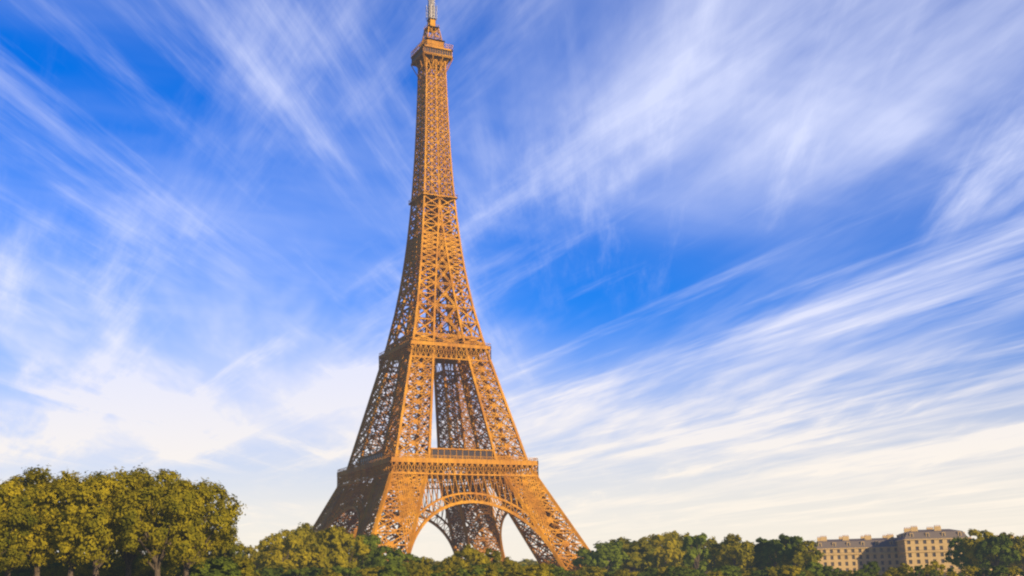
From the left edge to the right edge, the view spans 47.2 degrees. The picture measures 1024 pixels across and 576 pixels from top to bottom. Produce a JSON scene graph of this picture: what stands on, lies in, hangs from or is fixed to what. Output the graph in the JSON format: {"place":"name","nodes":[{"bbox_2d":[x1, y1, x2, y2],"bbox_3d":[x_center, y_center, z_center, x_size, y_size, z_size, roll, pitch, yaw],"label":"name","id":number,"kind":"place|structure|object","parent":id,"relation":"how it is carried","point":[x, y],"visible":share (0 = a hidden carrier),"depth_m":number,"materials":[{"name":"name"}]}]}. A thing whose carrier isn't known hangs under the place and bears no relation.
{"place":"outdoors","nodes":[
{"label":"outdoors","id":0,"kind":"place"},
{"bbox_2d":[0,0,1023,561],"label":"sky","id":1,"kind":"structure","parent":0,"point":[752,269],"materials":[{"name":"blue"}]},
{"label":"esplanade ground","id":2,"kind":"structure","parent":0,"visible":0},
{"bbox_2d":[243,539,274,569],"bbox_3d":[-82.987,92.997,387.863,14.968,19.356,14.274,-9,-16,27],"label":"tree","id":3,"kind":"object","parent":2,"relation":"on","point":[252,552],"visible":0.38,"depth_m":386.49,"materials":[{"name":"green plant"}]},
{"bbox_2d":[254,571,276,575],"bbox_3d":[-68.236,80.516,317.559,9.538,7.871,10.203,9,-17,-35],"label":"tree","id":4,"kind":"object","parent":2,"relation":"on","point":[262,573],"visible":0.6,"depth_m":317.97,"materials":[{"name":"green plant"}]},
{"bbox_2d":[262,566,291,575],"bbox_3d":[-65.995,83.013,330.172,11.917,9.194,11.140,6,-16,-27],"label":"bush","id":5,"kind":"object","parent":2,"relation":"on","point":[277,571],"visible":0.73,"depth_m":329.77,"materials":[{"name":"green plant"}]},
{"bbox_2d":[256,529,311,568],"bbox_3d":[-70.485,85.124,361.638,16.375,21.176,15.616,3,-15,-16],"label":"tree","id":6,"kind":"object","parent":2,"relation":"on","point":[277,548],"visible":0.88,"depth_m":359.10,"materials":[{"name":"green plant"}]},
{"bbox_2d":[277,563,305,573],"bbox_3d":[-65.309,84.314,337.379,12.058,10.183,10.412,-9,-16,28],"label":"tree","id":7,"kind":"object","parent":2,"relation":"on","point":[286,567],"visible":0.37,"depth_m":336.61,"materials":[{"name":"green plant"}]},
{"bbox_2d":[288,567,309,575],"bbox_3d":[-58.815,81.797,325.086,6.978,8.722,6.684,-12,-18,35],"label":"tree","id":8,"kind":"object","parent":2,"relation":"on","point":[297,572],"visible":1,"depth_m":324.91,"materials":[{"name":"green plant"}]},
{"bbox_2d":[280,522,321,568],"bbox_3d":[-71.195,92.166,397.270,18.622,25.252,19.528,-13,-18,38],"label":"tree","id":9,"kind":"object","parent":2,"relation":"on","point":[303,531],"visible":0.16,"depth_m":393.62,"materials":[{"name":"green plant"}]},
{"bbox_2d":[310,566,329,575],"bbox_3d":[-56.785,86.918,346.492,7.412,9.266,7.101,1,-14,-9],"label":"tree","id":10,"kind":"object","parent":2,"relation":"on","point":[316,571],"visible":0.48,"depth_m":346.25,"materials":[{"name":"green plant"}]},
{"bbox_2d":[295,525,347,569],"bbox_3d":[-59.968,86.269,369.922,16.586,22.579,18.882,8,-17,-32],"label":"tree","id":11,"kind":"object","parent":2,"relation":"on","point":[314,551],"visible":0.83,"depth_m":365.75,"materials":[{"name":"green plant"}]},
{"bbox_2d":[316,569,342,575],"bbox_3d":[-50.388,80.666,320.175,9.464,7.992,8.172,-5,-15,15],"label":"tree","id":12,"kind":"object","parent":2,"relation":"on","point":[326,572],"visible":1,"depth_m":319.38,"materials":[{"name":"green plant"}]},
{"bbox_2d":[318,565,349,575],"bbox_3d":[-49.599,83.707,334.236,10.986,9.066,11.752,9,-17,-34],"label":"tree","id":13,"kind":"object","parent":2,"relation":"on","point":[333,568],"visible":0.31,"depth_m":331.61,"materials":[{"name":"green plant"}]},
{"bbox_2d":[317,526,369,568],"bbox_3d":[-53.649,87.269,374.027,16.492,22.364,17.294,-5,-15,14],"label":"tree","id":14,"kind":"object","parent":2,"relation":"on","point":[347,540],"visible":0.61,"depth_m":372.90,"materials":[{"name":"green plant"}]},
{"bbox_2d":[340,567,361,575],"bbox_3d":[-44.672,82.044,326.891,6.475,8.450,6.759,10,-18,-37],"label":"tree","id":15,"kind":"object","parent":2,"relation":"on","point":[350,572],"visible":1,"depth_m":326.87,"materials":[{"name":"green plant"}]},
{"bbox_2d":[348,534,387,568],"bbox_3d":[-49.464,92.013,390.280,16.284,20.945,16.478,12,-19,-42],"label":"tree","id":16,"kind":"object","parent":2,"relation":"on","point":[371,542],"visible":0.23,"depth_m":388.36,"materials":[{"name":"green plant"}]},
{"bbox_2d":[359,566,384,575],"bbox_3d":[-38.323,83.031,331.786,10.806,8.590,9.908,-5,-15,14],"label":"tree","id":17,"kind":"object","parent":2,"relation":"on","point":[366,572],"visible":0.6,"depth_m":331.18,"materials":[{"name":"green plant"}]},
{"bbox_2d":[365,545,404,569],"bbox_3d":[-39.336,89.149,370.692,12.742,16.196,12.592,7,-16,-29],"label":"tree","id":18,"kind":"object","parent":2,"relation":"on","point":[375,561],"visible":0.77,"depth_m":369.55,"materials":[{"name":"green plant"}]},
{"bbox_2d":[375,564,409,575],"bbox_3d":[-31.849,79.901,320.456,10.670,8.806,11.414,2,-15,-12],"label":"tree","id":19,"kind":"object","parent":2,"relation":"on","point":[388,570],"visible":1,"depth_m":318.23,"materials":[{"name":"green plant"}]},
{"bbox_2d":[395,553,418,563],"bbox_3d":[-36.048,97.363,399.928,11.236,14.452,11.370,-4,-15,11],"label":"tree","id":20,"kind":"object","parent":2,"relation":"on","point":[409,556],"visible":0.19,"depth_m":398.73,"materials":[{"name":"green plant"}]},
{"bbox_2d":[395,563,427,575],"bbox_3d":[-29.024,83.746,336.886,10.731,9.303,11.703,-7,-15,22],"label":"tree","id":21,"kind":"object","parent":2,"relation":"on","point":[413,569],"visible":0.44,"depth_m":334.42,"materials":[{"name":"green plant"}]},
{"bbox_2d":[409,569,435,575],"bbox_3d":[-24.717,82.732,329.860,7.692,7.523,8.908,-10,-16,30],"label":"tree","id":22,"kind":"object","parent":2,"relation":"on","point":[418,571],"visible":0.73,"depth_m":328.81,"materials":[{"name":"green plant"}]},
{"bbox_2d":[409,556,436,567],"bbox_3d":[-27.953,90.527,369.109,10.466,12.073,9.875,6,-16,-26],"label":"tree","id":23,"kind":"object","parent":2,"relation":"on","point":[423,561],"visible":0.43,"depth_m":368.18,"materials":[{"name":"green plant"}]},
{"bbox_2d":[418,569,442,575],"bbox_3d":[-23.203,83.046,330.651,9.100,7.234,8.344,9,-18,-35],"label":"tree","id":24,"kind":"object","parent":2,"relation":"on","point":[425,573],"visible":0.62,"depth_m":329.43,"materials":[{"name":"green plant"}]},
{"bbox_2d":[430,563,451,571],"bbox_3d":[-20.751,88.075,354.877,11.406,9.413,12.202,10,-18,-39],"label":"tree","id":25,"kind":"object","parent":2,"relation":"on","point":[434,568],"visible":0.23,"depth_m":356.77,"materials":[{"name":"green plant"}]},
{"bbox_2d":[435,554,457,565],"bbox_3d":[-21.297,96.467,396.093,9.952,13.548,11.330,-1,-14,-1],"label":"tree","id":26,"kind":"object","parent":2,"relation":"on","point":[453,557],"visible":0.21,"depth_m":395.87,"materials":[{"name":"green plant"}]},
{"bbox_2d":[435,563,463,575],"bbox_3d":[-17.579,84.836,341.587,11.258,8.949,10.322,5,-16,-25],"label":"tree","id":27,"kind":"object","parent":2,"relation":"on","point":[447,568],"visible":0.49,"depth_m":339.67,"materials":[{"name":"green plant"}]},
{"bbox_2d":[312,344,594,570],"bbox_3d":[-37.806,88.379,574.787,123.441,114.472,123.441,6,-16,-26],"label":"tower legs","id":28,"kind":"object","parent":2,"relation":"on","point":[529,489],"visible":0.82,"depth_m":559.27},
{"bbox_2d":[337,17,537,478],"bbox_3d":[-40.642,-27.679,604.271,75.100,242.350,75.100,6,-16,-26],"label":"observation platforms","id":29,"kind":"object","parent":28,"relation":"on","point":[434,47],"visible":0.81,"depth_m":574.67,"materials":[{"name":"paint"}]},
{"bbox_2d":[426,0,436,19],"bbox_3d":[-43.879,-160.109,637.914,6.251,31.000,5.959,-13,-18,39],"label":"antenna","id":30,"kind":"object","parent":29,"relation":"on","point":[431,11],"visible":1,"depth_m":633.74,"materials":[{"name":"grey metal"}]},
{"bbox_2d":[385,56,485,363],"bbox_3d":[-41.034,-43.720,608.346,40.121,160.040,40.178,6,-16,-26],"label":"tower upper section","id":31,"kind":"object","parent":29,"relation":"on","point":[428,234],"depth_m":598.72,"materials":[{"name":"brown metal"}]},
{"bbox_2d":[444,564,470,575],"bbox_3d":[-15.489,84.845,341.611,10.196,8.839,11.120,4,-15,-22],"label":"tree","id":32,"kind":"object","parent":2,"relation":"on","point":[456,567],"visible":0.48,"depth_m":339.38,"materials":[{"name":"green plant"}]},
{"bbox_2d":[450,544,488,566],"bbox_3d":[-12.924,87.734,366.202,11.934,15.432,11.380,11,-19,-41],"label":"tree","id":33,"kind":"object","parent":2,"relation":"on","point":[469,553],"visible":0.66,"depth_m":364.75,"materials":[{"name":"green plant"}]},
{"bbox_2d":[474,547,503,568],"bbox_3d":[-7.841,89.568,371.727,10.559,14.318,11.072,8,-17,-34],"label":"tree","id":34,"kind":"object","parent":2,"relation":"on","point":[496,556],"visible":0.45,"depth_m":371.30,"materials":[{"name":"green plant"}]},
{"bbox_2d":[499,556,521,566],"bbox_3d":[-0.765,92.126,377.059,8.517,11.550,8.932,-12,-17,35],"label":"tree","id":35,"kind":"object","parent":2,"relation":"on","point":[506,562],"visible":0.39,"depth_m":376.31,"materials":[{"name":"green plant"}]},
{"bbox_2d":[522,559,538,565],"bbox_3d":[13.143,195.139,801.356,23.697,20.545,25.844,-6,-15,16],"label":"tree","id":36,"kind":"object","parent":2,"relation":"on","point":[530,561],"visible":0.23,"depth_m":796.34,"materials":[{"name":"green plant"}]},
{"bbox_2d":[549,568,566,575],"bbox_3d":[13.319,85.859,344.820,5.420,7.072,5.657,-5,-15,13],"label":"tree","id":37,"kind":"object","parent":2,"relation":"on","point":[556,571],"visible":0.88,"depth_m":343.77,"materials":[{"name":"green plant"}]},
{"bbox_2d":[570,569,585,575],"bbox_3d":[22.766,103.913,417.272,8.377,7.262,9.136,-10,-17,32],"label":"tree","id":38,"kind":"object","parent":2,"relation":"on","point":[578,572],"visible":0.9,"depth_m":415.82,"materials":[{"name":"green plant"}]},
{"bbox_2d":[586,566,606,575],"bbox_3d":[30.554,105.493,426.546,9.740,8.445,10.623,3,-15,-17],"label":"tree","id":39,"kind":"object","parent":2,"relation":"on","point":[597,570],"visible":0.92,"depth_m":424.46,"materials":[{"name":"green plant"}]},
{"bbox_2d":[572,540,629,572],"bbox_3d":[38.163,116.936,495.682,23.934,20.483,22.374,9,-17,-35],"label":"tree","id":40,"kind":"object","parent":2,"relation":"on","point":[603,552],"visible":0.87,"depth_m":493.23,"materials":[{"name":"green plant"}]},
{"bbox_2d":[604,537,634,567],"bbox_3d":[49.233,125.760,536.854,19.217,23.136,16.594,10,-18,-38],"label":"tree","id":41,"kind":"object","parent":2,"relation":"on","point":[624,540],"visible":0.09,"depth_m":537.43,"materials":[{"name":"green plant"}]},
{"bbox_2d":[610,570,629,575],"bbox_3d":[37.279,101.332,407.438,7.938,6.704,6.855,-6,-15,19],"label":"tree","id":42,"kind":"object","parent":2,"relation":"on","point":[621,572],"visible":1,"depth_m":406.49,"materials":[{"name":"green plant"}]},
{"bbox_2d":[614,568,636,575],"bbox_3d":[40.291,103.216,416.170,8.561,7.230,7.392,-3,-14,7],"label":"tree","id":43,"kind":"object","parent":2,"relation":"on","point":[631,573],"visible":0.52,"depth_m":414.25,"materials":[{"name":"green plant"}]},
{"bbox_2d":[613,541,658,572],"bbox_3d":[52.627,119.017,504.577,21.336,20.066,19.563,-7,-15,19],"label":"tree","id":44,"kind":"object","parent":2,"relation":"on","point":[646,558],"visible":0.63,"depth_m":501.70,"materials":[{"name":"green plant"}]},
{"bbox_2d":[622,540,660,571],"bbox_3d":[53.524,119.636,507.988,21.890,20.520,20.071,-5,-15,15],"label":"tree","id":45,"kind":"object","parent":2,"relation":"on","point":[652,559],"visible":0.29,"depth_m":505.28,"materials":[{"name":"green plant"}]},
{"bbox_2d":[641,567,658,575],"bbox_3d":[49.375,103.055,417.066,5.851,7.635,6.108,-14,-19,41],"label":"tree","id":46,"kind":"object","parent":2,"relation":"on","point":[649,570],"visible":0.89,"depth_m":417.07,"materials":[{"name":"green plant"}]},
{"bbox_2d":[638,532,671,565],"bbox_3d":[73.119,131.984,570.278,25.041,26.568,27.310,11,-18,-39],"label":"tree","id":47,"kind":"object","parent":2,"relation":"on","point":[645,538],"depth_m":573.74,"materials":[{"name":"green plant"}]},
{"bbox_2d":[650,534,685,570],"bbox_3d":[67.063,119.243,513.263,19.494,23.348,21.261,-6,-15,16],"label":"tree","id":48,"kind":"object","parent":2,"relation":"on","point":[669,552],"visible":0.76,"depth_m":508.24,"materials":[{"name":"green plant"}]},
{"bbox_2d":[657,530,689,568],"bbox_3d":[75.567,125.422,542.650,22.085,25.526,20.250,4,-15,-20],"label":"tree","id":49,"kind":"object","parent":2,"relation":"on","point":[677,537],"visible":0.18,"depth_m":540.20,"materials":[{"name":"green plant"}]},
{"bbox_2d":[665,566,690,575],"bbox_3d":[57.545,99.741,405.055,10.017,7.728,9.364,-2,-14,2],"label":"tree","id":50,"kind":"object","parent":2,"relation":"on","point":[672,571],"visible":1,"depth_m":403.94,"materials":[{"name":"green plant"}]},
{"bbox_2d":[688,569,699,575],"bbox_3d":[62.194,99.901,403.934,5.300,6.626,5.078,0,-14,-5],"label":"tree","id":51,"kind":"object","parent":2,"relation":"on","point":[693,572],"visible":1,"depth_m":403.27,"materials":[{"name":"green plant"}]},
{"bbox_2d":[681,533,711,571],"bbox_3d":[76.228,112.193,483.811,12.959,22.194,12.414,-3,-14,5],"label":"tree","id":52,"kind":"object","parent":2,"relation":"on","point":[695,553],"visible":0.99,"depth_m":482.51,"materials":[{"name":"green plant"}]},
{"bbox_2d":[692,535,720,573],"bbox_3d":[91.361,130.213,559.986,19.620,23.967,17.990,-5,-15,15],"label":"tree","id":53,"kind":"object","parent":2,"relation":"on","point":[708,542],"visible":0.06,"depth_m":557.77,"materials":[{"name":"green plant"}]},
{"bbox_2d":[706,571,722,575],"bbox_3d":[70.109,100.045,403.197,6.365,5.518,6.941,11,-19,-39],"label":"bush","id":54,"kind":"object","parent":2,"relation":"on","point":[714,573],"visible":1,"depth_m":403.29,"materials":[{"name":"green plant"}]},
{"bbox_2d":[701,541,730,572],"bbox_3d":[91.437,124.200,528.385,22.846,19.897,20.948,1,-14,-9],"label":"tree","id":55,"kind":"object","parent":2,"relation":"on","point":[710,568],"visible":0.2,"depth_m":524.61,"materials":[{"name":"green plant"}]},
{"bbox_2d":[711,565,737,575],"bbox_3d":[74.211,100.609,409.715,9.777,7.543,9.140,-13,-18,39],"label":"tree","id":56,"kind":"object","parent":2,"relation":"on","point":[724,570],"visible":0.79,"depth_m":407.66,"materials":[{"name":"green plant"}]},
{"bbox_2d":[710,533,754,571],"bbox_3d":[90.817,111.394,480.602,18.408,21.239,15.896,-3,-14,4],"label":"tree","id":57,"kind":"object","parent":2,"relation":"on","point":[742,553],"visible":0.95,"depth_m":478.98,"materials":[{"name":"green plant"}]},
{"bbox_2d":[729,541,756,571],"bbox_3d":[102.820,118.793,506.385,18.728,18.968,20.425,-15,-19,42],"label":"tree","id":58,"kind":"object","parent":2,"relation":"on","point":[743,543],"visible":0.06,"depth_m":504.58,"materials":[{"name":"green plant"}]},
{"bbox_2d":[747,543,762,570],"bbox_3d":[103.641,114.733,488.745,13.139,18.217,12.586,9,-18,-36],"label":"tree","id":59,"kind":"object","parent":2,"relation":"on","point":[757,547],"visible":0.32,"depth_m":485.60,"materials":[{"name":"green plant"}]},
{"bbox_2d":[750,570,767,575],"bbox_3d":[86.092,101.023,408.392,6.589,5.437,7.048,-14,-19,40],"label":"bush","id":60,"kind":"object","parent":2,"relation":"on","point":[755,573],"visible":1,"depth_m":407.71,"materials":[{"name":"green plant"}]},
{"bbox_2d":[753,537,784,567],"bbox_3d":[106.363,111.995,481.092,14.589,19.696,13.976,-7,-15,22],"label":"tree","id":61,"kind":"object","parent":2,"relation":"on","point":[771,547],"visible":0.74,"depth_m":478.98,"materials":[{"name":"green plant"}]},
{"bbox_2d":[762,566,781,575],"bbox_3d":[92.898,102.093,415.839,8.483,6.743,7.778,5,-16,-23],"label":"bush","id":62,"kind":"object","parent":2,"relation":"on","point":[772,571],"visible":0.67,"depth_m":413.82,"materials":[{"name":"green plant"}]},
{"bbox_2d":[778,565,801,575],"bbox_3d":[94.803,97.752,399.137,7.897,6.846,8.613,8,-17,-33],"label":"tree","id":63,"kind":"object","parent":2,"relation":"on","point":[793,570],"visible":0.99,"depth_m":398.02,"materials":[{"name":"green plant"}]},
{"bbox_2d":[776,533,804,569],"bbox_3d":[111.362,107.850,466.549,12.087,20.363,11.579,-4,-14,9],"label":"tree","id":64,"kind":"object","parent":2,"relation":"on","point":[790,542],"visible":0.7,"depth_m":465.43,"materials":[{"name":"green plant"}]},
{"bbox_2d":[781,540,824,570],"bbox_3d":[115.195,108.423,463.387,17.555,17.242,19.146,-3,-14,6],"label":"tree","id":65,"kind":"object","parent":2,"relation":"on","point":[806,558],"visible":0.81,"depth_m":459.44,"materials":[{"name":"green plant"}]},
{"bbox_2d":[804,561,825,575],"bbox_3d":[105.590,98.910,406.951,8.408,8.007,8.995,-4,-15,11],"label":"tree","id":66,"kind":"object","parent":2,"relation":"on","point":[817,565],"visible":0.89,"depth_m":405.04,"materials":[{"name":"green plant"}]},
{"bbox_2d":[822,565,842,575],"bbox_3d":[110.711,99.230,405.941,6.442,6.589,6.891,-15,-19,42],"label":"tree","id":67,"kind":"object","parent":2,"relation":"on","point":[829,572],"visible":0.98,"depth_m":405.15,"materials":[{"name":"green plant"}]},
{"bbox_2d":[808,534,899,575],"bbox_3d":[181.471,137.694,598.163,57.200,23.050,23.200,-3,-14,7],"label":"building","id":68,"kind":"structure","parent":2,"relation":"on","point":[844,553],"depth_m":589.18,"materials":[{"name":"stone"}]},
{"bbox_2d":[853,570,870,575],"bbox_3d":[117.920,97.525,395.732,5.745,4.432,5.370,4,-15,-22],"label":"bush","id":69,"kind":"object","parent":2,"relation":"on","point":[860,573],"visible":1,"depth_m":395.36,"materials":[{"name":"green plant"}]},
{"bbox_2d":[863,561,880,575],"bbox_3d":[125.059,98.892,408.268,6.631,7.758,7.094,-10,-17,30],"label":"tree","id":70,"kind":"object","parent":2,"relation":"on","point":[875,569],"visible":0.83,"depth_m":407.05,"materials":[{"name":"green plant"}]},
{"bbox_2d":[885,567,897,575],"bbox_3d":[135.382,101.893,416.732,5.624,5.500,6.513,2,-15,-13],"label":"bush","id":71,"kind":"object","parent":2,"relation":"on","point":[894,569],"visible":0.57,"depth_m":415.73,"materials":[{"name":"green plant"}]},
{"bbox_2d":[897,563,913,574],"bbox_3d":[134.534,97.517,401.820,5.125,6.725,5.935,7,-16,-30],"label":"tree","id":72,"kind":"object","parent":2,"relation":"on","point":[903,568],"visible":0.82,"depth_m":400.57,"materials":[{"name":"green plant"}]},
{"bbox_2d":[895,525,968,575],"bbox_3d":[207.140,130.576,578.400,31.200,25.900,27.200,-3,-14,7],"label":"building","id":73,"kind":"structure","parent":2,"relation":"on","point":[917,547],"depth_m":567.47,"materials":[{"name":"stone"}]},
{"bbox_2d":[944,536,980,569],"bbox_3d":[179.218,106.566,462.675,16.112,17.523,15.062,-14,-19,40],"label":"tree","id":74,"kind":"object","parent":2,"relation":"on","point":[957,551],"visible":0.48,"depth_m":463.41,"materials":[{"name":"green plant"}]},
{"bbox_2d":[961,528,997,574],"bbox_3d":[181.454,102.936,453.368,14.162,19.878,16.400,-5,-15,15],"label":"tree","id":75,"kind":"object","parent":2,"relation":"on","point":[969,545],"visible":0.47,"depth_m":450.95,"materials":[{"name":"green plant"}]},
{"bbox_2d":[973,533,1020,569],"bbox_3d":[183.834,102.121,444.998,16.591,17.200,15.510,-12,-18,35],"label":"tree","id":76,"kind":"object","parent":2,"relation":"on","point":[998,546],"visible":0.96,"depth_m":442.49,"materials":[{"name":"green plant"}]},
{"bbox_2d":[994,532,1023,566],"bbox_3d":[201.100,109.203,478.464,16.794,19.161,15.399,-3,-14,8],"label":"tree","id":77,"kind":"object","parent":2,"relation":"on","point":[1016,540],"visible":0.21,"depth_m":477.02,"materials":[{"name":"green plant"}]},
{"bbox_2d":[1013,536,1023,563],"bbox_3d":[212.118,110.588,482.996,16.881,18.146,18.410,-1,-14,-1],"label":"tree","id":78,"kind":"object","parent":2,"relation":"on","point":[1022,539],"visible":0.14,"depth_m":484.18,"materials":[{"name":"green plant"}]},
{"label":"ground","id":79,"kind":"structure","parent":0,"visible":0},
{"bbox_2d":[4,564,32,575],"bbox_3d":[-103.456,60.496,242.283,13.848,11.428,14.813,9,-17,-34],"label":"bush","id":80,"kind":"object","parent":79,"relation":"on","point":[28,572],"visible":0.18,"depth_m":239.07,"materials":[{"name":"green plant"}]},
{"bbox_2d":[0,486,42,571],"bbox_3d":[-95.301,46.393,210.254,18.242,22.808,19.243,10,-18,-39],"label":"tree","id":81,"kind":"object","parent":79,"relation":"on","point":[26,514],"visible":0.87,"depth_m":210.29,"materials":[{"name":"green plant"}]},
{"bbox_2d":[0,474,60,575],"bbox_3d":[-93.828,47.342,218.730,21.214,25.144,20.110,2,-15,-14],"label":"tree","id":82,"kind":"object","parent":79,"relation":"on","point":[11,483],"visible":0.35,"depth_m":215.31,"materials":[{"name":"green plant"}]},
{"bbox_2d":[0,465,94,575],"bbox_3d":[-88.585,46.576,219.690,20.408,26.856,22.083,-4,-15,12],"label":"tree","id":83,"kind":"object","parent":79,"relation":"on","point":[32,477],"visible":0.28,"depth_m":214.38,"materials":[{"name":"green plant"}]},
{"bbox_2d":[31,552,82,575],"bbox_3d":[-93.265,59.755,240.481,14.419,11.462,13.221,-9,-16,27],"label":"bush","id":84,"kind":"object","parent":79,"relation":"on","point":[51,570],"visible":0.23,"depth_m":237.56,"materials":[{"name":"green plant"}]},
{"bbox_2d":[17,470,121,575],"bbox_3d":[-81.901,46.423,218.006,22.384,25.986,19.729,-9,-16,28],"label":"tree","id":85,"kind":"object","parent":79,"relation":"on","point":[64,547],"visible":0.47,"depth_m":213.76,"materials":[{"name":"green plant"}]},
{"bbox_2d":[59,559,115,575],"bbox_3d":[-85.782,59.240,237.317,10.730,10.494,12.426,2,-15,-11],"label":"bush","id":86,"kind":"object","parent":79,"relation":"on","point":[84,570],"visible":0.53,"depth_m":233.37,"materials":[{"name":"green plant"}]},
{"bbox_2d":[39,466,162,575],"bbox_3d":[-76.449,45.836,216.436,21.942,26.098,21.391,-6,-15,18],"label":"tree","id":87,"kind":"object","parent":79,"relation":"on","point":[93,552],"visible":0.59,"depth_m":212.02,"materials":[{"name":"green plant"}]},
{"bbox_2d":[102,557,153,575],"bbox_3d":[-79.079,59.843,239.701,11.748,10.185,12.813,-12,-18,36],"label":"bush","id":88,"kind":"object","parent":79,"relation":"on","point":[117,572],"visible":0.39,"depth_m":237.20,"materials":[{"name":"green plant"}]},
{"bbox_2d":[77,465,188,575],"bbox_3d":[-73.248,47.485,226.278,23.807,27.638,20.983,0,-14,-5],"label":"tree","id":89,"kind":"object","parent":79,"relation":"on","point":[129,557],"visible":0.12,"depth_m":224.06,"materials":[{"name":"green plant"}]},
{"bbox_2d":[131,559,180,575],"bbox_3d":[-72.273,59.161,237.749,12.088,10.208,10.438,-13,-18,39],"label":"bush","id":90,"kind":"object","parent":79,"relation":"on","point":[163,571],"visible":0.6,"depth_m":235.56,"materials":[{"name":"green plant"}]},
{"bbox_2d":[102,469,217,575],"bbox_3d":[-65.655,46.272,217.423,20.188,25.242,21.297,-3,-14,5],"label":"tree","id":91,"kind":"object","parent":79,"relation":"on","point":[158,550],"visible":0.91,"depth_m":214.32,"materials":[{"name":"green plant"}]},
{"bbox_2d":[143,561,191,575],"bbox_3d":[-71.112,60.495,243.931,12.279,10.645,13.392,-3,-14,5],"label":"tree","id":92,"kind":"object","parent":79,"relation":"on","point":[181,573],"visible":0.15,"depth_m":239.83,"materials":[{"name":"green plant"}]},
{"bbox_2d":[145,478,247,575],"bbox_3d":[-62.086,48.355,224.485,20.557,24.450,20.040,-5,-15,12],"label":"tree","id":93,"kind":"object","parent":79,"relation":"on","point":[220,519],"visible":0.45,"depth_m":223.44,"materials":[{"name":"green plant"}]},
{"bbox_2d":[183,556,241,575],"bbox_3d":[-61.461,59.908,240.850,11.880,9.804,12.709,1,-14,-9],"label":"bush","id":94,"kind":"object","parent":79,"relation":"on","point":[226,565],"visible":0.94,"depth_m":238.68,"materials":[{"name":"green plant"}]},
{"bbox_2d":[192,527,236,557],"bbox_3d":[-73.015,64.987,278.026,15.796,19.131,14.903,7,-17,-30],"label":"tree","id":95,"kind":"object","parent":79,"relation":"on","point":[208,554],"visible":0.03,"depth_m":277.62,"materials":[{"name":"green plant"}]},
{"bbox_2d":[202,540,246,567],"bbox_3d":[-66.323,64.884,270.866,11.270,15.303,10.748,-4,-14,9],"label":"tree","id":96,"kind":"object","parent":79,"relation":"on","point":[239,548],"visible":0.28,"depth_m":270.67,"materials":[{"name":"green plant"}]},
{"bbox_2d":[209,557,261,575],"bbox_3d":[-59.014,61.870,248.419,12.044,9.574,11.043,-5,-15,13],"label":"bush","id":97,"kind":"object","parent":79,"relation":"on","point":[247,569],"visible":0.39,"depth_m":247.73,"materials":[{"name":"green plant"}]},
{"bbox_2d":[456,563,490,575],"bbox_3d":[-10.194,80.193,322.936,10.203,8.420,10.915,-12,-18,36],"label":"tree","id":98,"kind":"object","parent":79,"relation":"on","point":[478,570],"visible":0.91,"depth_m":321.20,"materials":[{"name":"green plant"}]},
{"bbox_2d":[469,564,500,575],"bbox_3d":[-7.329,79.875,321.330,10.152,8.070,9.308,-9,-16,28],"label":"tree","id":99,"kind":"object","parent":79,"relation":"on","point":[493,567],"visible":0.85,"depth_m":320.05,"materials":[{"name":"green plant"}]},
{"bbox_2d":[503,565,527,575],"bbox_3d":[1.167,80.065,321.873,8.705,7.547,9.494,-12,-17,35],"label":"tree","id":100,"kind":"object","parent":79,"relation":"on","point":[516,571],"visible":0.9,"depth_m":320.16,"materials":[{"name":"green plant"}]},
{"bbox_2d":[520,563,552,575],"bbox_3d":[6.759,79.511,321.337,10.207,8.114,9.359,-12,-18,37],"label":"tree","id":101,"kind":"object","parent":79,"relation":"on","point":[543,571],"visible":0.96,"depth_m":320.18,"materials":[{"name":"green plant"}]},
{"bbox_2d":[913,565,924,575],"bbox_3d":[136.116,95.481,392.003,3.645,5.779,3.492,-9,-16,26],"label":"bush","id":102,"kind":"object","parent":79,"relation":"on","point":[918,570],"visible":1,"depth_m":391.70,"materials":[{"name":"green plant"}]},
{"bbox_2d":[922,567,932,575],"bbox_3d":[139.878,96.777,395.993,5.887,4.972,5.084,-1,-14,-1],"label":"bush","id":103,"kind":"object","parent":79,"relation":"on","point":[926,570],"visible":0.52,"depth_m":395.53,"materials":[{"name":"green plant"}]},
{"bbox_2d":[925,560,945,574],"bbox_3d":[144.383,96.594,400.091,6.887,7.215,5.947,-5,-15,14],"label":"tree","id":104,"kind":"object","parent":79,"relation":"on","point":[937,566],"visible":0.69,"depth_m":398.75,"materials":[{"name":"green plant"}]},
{"bbox_2d":[960,566,978,575],"bbox_3d":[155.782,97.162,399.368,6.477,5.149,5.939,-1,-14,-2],"label":"bush","id":105,"kind":"object","parent":79,"relation":"on","point":[966,571],"visible":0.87,"depth_m":398.54,"materials":[{"name":"green plant"}]},
{"bbox_2d":[974,569,988,575],"bbox_3d":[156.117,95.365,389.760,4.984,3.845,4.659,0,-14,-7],"label":"bush","id":106,"kind":"object","parent":79,"relation":"on","point":[982,572],"visible":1,"depth_m":388.84,"materials":[{"name":"green plant"}]},
{"bbox_2d":[989,565,1008,575],"bbox_3d":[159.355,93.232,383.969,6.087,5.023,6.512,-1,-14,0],"label":"tree","id":107,"kind":"object","parent":79,"relation":"on","point":[998,570],"visible":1,"depth_m":382.80,"materials":[{"name":"green plant"}]},
{"bbox_2d":[1001,567,1015,575],"bbox_3d":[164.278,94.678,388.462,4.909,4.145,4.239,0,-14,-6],"label":"bush","id":108,"kind":"object","parent":79,"relation":"on","point":[1011,572],"visible":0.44,"depth_m":387.68,"materials":[{"name":"green plant"}]},
{"bbox_2d":[1006,566,1021,575],"bbox_3d":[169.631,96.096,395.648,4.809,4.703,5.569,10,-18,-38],"label":"bush","id":109,"kind":"object","parent":79,"relation":"on","point":[1015,568],"visible":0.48,"depth_m":394.49,"materials":[{"name":"green plant"}]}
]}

